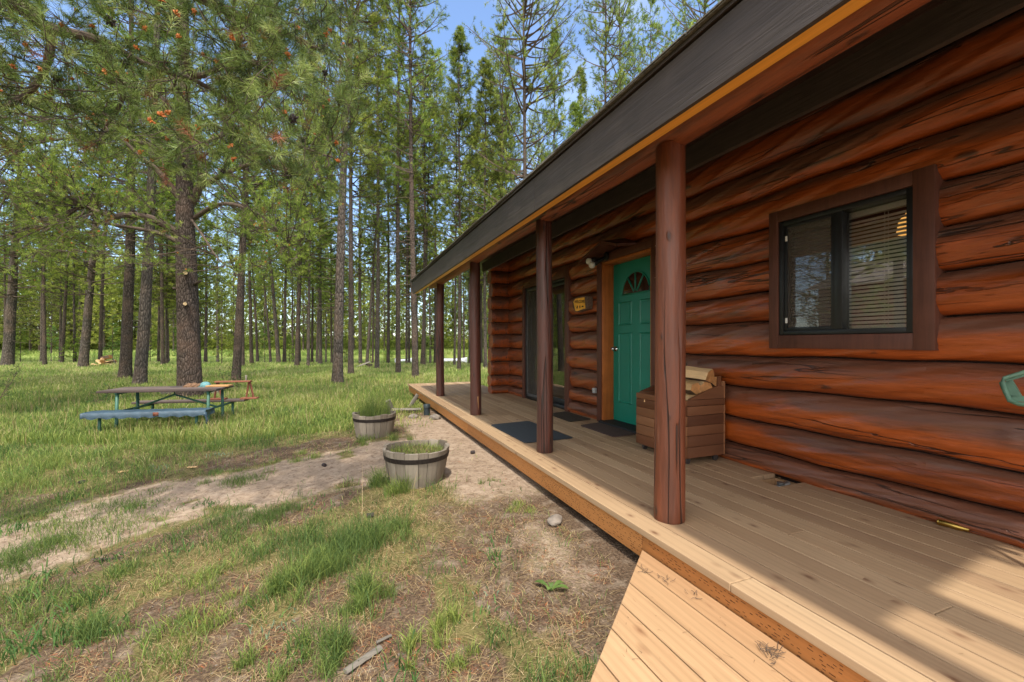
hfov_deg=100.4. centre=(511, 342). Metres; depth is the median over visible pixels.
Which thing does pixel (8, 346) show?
pine tree
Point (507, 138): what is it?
pine tree
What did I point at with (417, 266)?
pine tree
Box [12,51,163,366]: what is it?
pine tree
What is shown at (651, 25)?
pine tree
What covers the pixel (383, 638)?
wood scrap
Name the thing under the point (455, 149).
pine tree
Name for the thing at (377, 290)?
pine tree
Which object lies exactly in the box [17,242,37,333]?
pine tree
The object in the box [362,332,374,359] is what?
young pine
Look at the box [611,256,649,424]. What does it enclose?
door
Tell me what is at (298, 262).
pine tree
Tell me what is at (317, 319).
pine tree
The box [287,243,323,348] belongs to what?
pine tree
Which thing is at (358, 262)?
pine tree
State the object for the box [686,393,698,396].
split log
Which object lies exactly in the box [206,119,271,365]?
pine tree
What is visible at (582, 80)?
pine tree
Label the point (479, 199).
pine tree
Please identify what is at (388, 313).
pine tree
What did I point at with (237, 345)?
pine tree
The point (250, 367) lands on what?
river meadow
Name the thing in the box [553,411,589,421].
doormat
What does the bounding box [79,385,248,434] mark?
picnic table
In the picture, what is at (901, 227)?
pendant lamp
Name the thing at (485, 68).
pine tree
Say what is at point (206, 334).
pine tree
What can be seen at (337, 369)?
pine tree
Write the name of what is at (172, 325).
pine tree
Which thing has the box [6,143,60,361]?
pine tree
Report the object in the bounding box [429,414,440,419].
rock
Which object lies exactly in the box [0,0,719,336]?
sky
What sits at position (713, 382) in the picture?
split log
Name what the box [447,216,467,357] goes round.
pine tree
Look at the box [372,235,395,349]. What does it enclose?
pine tree
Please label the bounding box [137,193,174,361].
pine tree
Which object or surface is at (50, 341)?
young pine
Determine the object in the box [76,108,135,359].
pine tree
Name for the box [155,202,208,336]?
pine tree
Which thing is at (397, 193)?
pine tree
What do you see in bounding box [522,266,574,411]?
patio door
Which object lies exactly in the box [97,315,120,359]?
young pine
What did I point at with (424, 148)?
pine tree
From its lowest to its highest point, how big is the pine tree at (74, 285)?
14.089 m
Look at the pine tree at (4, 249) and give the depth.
31.75 m
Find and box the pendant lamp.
[896,217,905,235]
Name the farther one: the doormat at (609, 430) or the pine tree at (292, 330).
the pine tree at (292, 330)
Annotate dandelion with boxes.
[535,580,568,590]
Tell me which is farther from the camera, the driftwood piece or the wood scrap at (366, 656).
the driftwood piece
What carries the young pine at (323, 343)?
on the ground at (623, 559)
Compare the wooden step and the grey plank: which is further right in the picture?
the wooden step
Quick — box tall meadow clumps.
[0,363,466,425]
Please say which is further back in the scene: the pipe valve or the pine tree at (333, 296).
the pine tree at (333, 296)
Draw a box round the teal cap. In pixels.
[199,382,210,386]
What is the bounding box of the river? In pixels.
[0,357,487,362]
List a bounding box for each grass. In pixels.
[0,346,487,356]
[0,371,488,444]
[0,409,612,681]
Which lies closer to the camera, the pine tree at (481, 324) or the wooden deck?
the wooden deck
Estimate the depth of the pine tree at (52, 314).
60.49 m
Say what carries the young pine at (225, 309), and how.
on the ground at (623, 559)
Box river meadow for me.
[0,361,487,378]
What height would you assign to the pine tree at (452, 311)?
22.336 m
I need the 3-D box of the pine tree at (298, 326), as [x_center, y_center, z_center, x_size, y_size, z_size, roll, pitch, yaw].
[-12.239,-7.984,24.685,4.635,19.622,4.298,2,0,-22]
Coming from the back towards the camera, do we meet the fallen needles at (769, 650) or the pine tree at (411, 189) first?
the pine tree at (411, 189)
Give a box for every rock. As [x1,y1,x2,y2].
[408,414,417,418]
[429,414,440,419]
[547,514,561,525]
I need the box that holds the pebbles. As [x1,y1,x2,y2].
[4,425,611,681]
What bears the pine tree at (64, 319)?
on the ground at (623, 559)
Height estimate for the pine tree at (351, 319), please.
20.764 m
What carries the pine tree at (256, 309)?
on the ground at (623, 559)
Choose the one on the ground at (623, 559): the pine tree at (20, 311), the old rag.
the pine tree at (20, 311)
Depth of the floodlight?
5.40 m
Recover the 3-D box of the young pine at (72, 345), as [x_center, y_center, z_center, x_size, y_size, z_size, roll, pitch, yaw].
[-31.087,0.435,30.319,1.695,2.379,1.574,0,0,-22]
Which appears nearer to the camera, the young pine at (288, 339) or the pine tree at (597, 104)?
the pine tree at (597, 104)
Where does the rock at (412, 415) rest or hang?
on the ground at (623, 559)
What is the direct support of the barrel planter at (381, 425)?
on the ground at (623, 559)
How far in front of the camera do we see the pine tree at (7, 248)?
34.94 m
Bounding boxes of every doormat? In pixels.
[491,421,572,442]
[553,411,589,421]
[581,422,634,436]
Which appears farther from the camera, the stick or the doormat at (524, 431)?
the doormat at (524, 431)
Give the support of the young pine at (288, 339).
on the ground at (623, 559)
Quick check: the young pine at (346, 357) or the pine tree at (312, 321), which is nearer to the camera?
the pine tree at (312, 321)
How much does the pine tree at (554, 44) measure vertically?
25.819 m
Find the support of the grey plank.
on the ground at (623, 559)
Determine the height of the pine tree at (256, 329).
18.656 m
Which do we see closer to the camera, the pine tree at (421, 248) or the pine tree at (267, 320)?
the pine tree at (421, 248)
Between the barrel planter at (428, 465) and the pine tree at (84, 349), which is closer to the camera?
the barrel planter at (428, 465)
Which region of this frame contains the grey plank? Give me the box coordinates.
[392,408,421,410]
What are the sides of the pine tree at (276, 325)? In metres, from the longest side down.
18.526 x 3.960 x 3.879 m
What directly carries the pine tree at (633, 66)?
on the ground at (623, 559)
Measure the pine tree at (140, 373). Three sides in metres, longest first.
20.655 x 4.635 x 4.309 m
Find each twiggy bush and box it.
[0,364,22,398]
[87,384,114,404]
[218,369,233,390]
[226,364,241,386]
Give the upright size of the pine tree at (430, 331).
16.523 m
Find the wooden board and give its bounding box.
[205,384,232,386]
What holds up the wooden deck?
on the ground at (623, 559)
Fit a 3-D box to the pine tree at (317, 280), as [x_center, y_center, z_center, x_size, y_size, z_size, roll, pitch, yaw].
[-12.854,-7.630,28.376,4.878,18.988,4.955,0,0,33]
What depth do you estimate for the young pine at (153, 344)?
36.38 m
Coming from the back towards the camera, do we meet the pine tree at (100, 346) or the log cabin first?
the pine tree at (100, 346)
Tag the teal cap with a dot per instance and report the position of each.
(203, 384)
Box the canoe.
[444,357,466,359]
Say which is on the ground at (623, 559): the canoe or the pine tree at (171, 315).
the pine tree at (171, 315)
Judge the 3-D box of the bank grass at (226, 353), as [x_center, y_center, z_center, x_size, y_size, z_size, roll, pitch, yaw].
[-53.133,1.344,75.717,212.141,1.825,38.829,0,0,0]
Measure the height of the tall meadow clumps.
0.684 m
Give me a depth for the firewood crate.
3.71 m
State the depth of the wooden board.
7.85 m
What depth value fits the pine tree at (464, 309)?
74.91 m
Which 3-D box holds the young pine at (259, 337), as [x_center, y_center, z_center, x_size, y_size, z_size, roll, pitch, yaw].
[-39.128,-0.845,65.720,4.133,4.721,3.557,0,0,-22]
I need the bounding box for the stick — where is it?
[91,557,123,560]
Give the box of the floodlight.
[586,252,608,267]
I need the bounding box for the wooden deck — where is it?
[408,382,1023,681]
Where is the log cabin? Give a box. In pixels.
[409,0,1023,548]
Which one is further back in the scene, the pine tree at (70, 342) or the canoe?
the pine tree at (70, 342)
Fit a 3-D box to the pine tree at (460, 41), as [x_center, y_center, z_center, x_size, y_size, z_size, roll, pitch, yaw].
[-2.672,-7.448,22.502,4.412,18.589,4.375,0,0,-22]
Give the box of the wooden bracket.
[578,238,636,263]
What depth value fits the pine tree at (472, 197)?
35.61 m
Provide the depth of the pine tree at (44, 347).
26.44 m
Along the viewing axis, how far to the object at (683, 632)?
1.61 m
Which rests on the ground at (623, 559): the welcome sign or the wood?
the wood
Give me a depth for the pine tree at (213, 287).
69.85 m
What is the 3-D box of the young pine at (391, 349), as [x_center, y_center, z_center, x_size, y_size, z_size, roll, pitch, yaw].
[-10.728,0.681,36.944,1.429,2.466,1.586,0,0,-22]
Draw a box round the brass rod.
[937,519,969,531]
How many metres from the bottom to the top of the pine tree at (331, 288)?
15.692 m
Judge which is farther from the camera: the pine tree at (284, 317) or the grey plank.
the pine tree at (284, 317)
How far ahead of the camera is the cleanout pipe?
7.55 m
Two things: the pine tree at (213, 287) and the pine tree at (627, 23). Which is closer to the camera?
the pine tree at (627, 23)
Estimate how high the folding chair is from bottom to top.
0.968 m
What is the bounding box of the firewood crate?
[636,376,724,463]
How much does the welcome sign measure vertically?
0.205 m
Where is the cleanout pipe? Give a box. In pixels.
[423,404,429,415]
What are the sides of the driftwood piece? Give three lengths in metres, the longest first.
0.360 x 0.085 x 0.052 m
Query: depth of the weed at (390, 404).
7.84 m
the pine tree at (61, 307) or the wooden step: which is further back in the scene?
the pine tree at (61, 307)
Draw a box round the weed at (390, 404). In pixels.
[385,399,393,407]
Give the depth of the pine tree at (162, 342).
26.81 m
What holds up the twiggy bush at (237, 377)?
on the ground at (623, 559)
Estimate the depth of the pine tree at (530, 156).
43.68 m
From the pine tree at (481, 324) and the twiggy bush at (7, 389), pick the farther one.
the pine tree at (481, 324)
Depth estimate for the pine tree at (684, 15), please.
21.97 m
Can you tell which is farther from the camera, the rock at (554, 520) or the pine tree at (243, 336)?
the pine tree at (243, 336)
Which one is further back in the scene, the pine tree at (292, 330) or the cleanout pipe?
the pine tree at (292, 330)
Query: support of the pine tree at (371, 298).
on the ground at (623, 559)
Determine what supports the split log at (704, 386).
in the firewood crate
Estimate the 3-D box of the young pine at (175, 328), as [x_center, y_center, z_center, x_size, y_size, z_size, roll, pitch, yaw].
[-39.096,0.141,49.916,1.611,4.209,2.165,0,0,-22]
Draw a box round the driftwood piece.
[408,394,418,407]
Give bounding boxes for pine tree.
[0,0,350,399]
[0,74,78,364]
[0,96,82,365]
[0,148,45,331]
[0,235,9,293]
[0,242,37,353]
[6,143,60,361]
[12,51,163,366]
[16,244,58,350]
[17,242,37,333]
[22,204,94,360]
[23,264,72,352]
[39,111,92,362]
[47,174,101,360]
[53,267,91,347]
[57,0,192,378]
[75,0,228,383]
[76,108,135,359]
[115,157,203,362]
[124,84,175,364]
[135,165,226,341]
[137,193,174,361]
[151,222,176,359]
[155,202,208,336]
[157,283,176,348]
[195,170,224,361]
[197,0,311,380]
[199,236,233,338]
[201,192,238,359]
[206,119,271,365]
[212,111,274,363]
[234,201,267,359]
[242,165,289,361]
[244,258,269,337]
[251,231,281,359]
[255,41,338,365]
[271,145,300,362]
[278,35,339,365]
[278,215,307,359]
[279,176,317,361]
[284,88,356,363]
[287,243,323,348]
[288,136,335,362]
[295,0,400,383]
[301,177,357,362]
[302,229,333,359]
[309,0,396,373]
[310,237,335,359]
[322,256,347,325]
[323,87,395,363]
[345,0,406,368]
[345,67,406,362]
[353,0,439,372]
[353,172,389,362]
[362,70,409,362]
[368,0,457,377]
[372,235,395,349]
[380,146,437,362]
[385,84,428,362]
[391,34,448,365]
[393,167,440,362]
[401,57,453,363]
[410,225,448,358]
[418,45,460,362]
[420,25,489,369]
[424,62,486,365]
[443,56,510,368]
[444,228,464,342]
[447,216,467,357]
[450,110,495,362]
[457,0,593,234]
[461,101,499,362]
[461,162,489,282]
[461,286,467,337]
[465,159,499,361]
[473,19,526,211]
[479,34,529,285]
[494,89,515,196]
[517,98,559,183]
[532,29,573,162]
[566,65,592,136]
[567,0,636,133]
[567,100,584,136]
[589,0,646,99]
[609,34,649,88]
[630,0,677,78]
[643,0,718,57]
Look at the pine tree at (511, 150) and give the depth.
28.13 m
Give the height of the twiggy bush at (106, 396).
0.643 m
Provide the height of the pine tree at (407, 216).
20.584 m
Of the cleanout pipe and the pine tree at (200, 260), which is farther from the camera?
the pine tree at (200, 260)
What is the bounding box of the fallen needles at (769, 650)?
[755,640,784,663]
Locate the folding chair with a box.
[999,370,1023,406]
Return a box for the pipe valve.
[775,481,790,486]
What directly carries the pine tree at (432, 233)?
on the ground at (623, 559)
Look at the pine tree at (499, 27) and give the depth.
29.76 m
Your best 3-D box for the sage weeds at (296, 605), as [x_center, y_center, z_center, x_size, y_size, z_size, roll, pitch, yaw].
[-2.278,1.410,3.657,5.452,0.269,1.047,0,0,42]
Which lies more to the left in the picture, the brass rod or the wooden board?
the wooden board
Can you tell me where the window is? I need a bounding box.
[769,164,946,350]
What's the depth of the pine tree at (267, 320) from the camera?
47.68 m
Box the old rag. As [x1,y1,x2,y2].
[183,383,200,386]
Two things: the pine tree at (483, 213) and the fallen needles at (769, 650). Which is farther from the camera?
the pine tree at (483, 213)
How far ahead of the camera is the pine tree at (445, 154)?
33.88 m
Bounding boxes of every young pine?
[15,328,31,360]
[46,325,58,358]
[54,333,80,361]
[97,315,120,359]
[148,329,157,360]
[172,327,176,355]
[205,286,245,363]
[228,333,248,360]
[248,323,267,350]
[254,322,273,359]
[286,335,294,362]
[313,323,329,357]
[343,338,347,361]
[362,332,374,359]
[380,338,395,360]
[419,335,432,359]
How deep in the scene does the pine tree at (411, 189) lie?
17.84 m
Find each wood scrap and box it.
[343,645,382,673]
[376,634,391,643]
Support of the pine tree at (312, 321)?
on the ground at (623, 559)
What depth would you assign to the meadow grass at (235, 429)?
9.17 m
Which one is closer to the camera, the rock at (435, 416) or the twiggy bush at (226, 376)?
the rock at (435, 416)
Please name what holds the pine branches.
attached to the pine tree at (186, 194)
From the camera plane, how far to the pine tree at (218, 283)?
48.12 m
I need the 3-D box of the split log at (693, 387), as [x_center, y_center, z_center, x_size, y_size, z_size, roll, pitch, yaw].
[1.529,0.395,3.824,0.126,0.105,0.313,19,-9,-26]
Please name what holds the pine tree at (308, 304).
on the ground at (623, 559)
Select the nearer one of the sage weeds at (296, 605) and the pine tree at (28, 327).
the sage weeds at (296, 605)
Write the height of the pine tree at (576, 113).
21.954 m
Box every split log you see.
[101,355,111,359]
[686,366,714,382]
[686,379,711,392]
[686,381,699,393]
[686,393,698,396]
[711,376,716,385]
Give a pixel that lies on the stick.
(112, 558)
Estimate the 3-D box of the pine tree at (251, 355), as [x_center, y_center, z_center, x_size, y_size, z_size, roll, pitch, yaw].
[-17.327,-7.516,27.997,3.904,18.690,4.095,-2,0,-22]
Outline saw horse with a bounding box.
[210,375,258,399]
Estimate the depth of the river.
46.04 m
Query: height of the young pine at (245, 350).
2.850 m
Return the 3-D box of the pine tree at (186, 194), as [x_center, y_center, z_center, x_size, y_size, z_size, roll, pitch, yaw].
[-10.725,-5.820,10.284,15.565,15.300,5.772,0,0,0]
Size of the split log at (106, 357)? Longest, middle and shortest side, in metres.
0.762 x 0.271 x 0.209 m
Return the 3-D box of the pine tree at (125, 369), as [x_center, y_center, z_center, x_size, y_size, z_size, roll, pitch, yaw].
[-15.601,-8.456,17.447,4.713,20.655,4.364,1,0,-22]
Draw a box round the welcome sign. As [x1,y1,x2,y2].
[572,296,592,311]
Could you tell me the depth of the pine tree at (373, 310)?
36.85 m
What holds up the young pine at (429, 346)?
on the ground at (623, 559)
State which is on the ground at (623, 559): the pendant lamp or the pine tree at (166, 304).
the pine tree at (166, 304)
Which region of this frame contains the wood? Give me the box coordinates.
[0,218,488,350]
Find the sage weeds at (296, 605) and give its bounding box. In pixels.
[138,451,515,638]
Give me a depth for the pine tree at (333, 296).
62.94 m
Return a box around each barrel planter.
[352,409,395,438]
[383,439,449,488]
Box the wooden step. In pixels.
[590,550,832,681]
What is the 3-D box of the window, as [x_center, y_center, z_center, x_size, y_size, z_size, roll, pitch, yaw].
[2.305,-0.490,2.947,0.160,1.070,1.021,0,0,-22]
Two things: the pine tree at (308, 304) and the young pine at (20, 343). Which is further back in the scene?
the young pine at (20, 343)
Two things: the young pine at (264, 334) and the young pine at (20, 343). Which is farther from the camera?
the young pine at (264, 334)
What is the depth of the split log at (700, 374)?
3.72 m
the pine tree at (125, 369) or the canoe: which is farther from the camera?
the canoe
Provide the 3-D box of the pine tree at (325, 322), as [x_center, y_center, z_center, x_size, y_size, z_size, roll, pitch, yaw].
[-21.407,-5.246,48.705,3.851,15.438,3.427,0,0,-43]
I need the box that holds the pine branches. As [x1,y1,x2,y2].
[0,0,379,200]
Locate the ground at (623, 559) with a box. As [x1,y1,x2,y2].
[0,349,639,681]
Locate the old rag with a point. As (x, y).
(192, 385)
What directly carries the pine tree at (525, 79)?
on the ground at (623, 559)
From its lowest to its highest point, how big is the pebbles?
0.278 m
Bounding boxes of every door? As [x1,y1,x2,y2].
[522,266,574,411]
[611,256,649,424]
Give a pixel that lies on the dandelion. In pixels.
(557, 582)

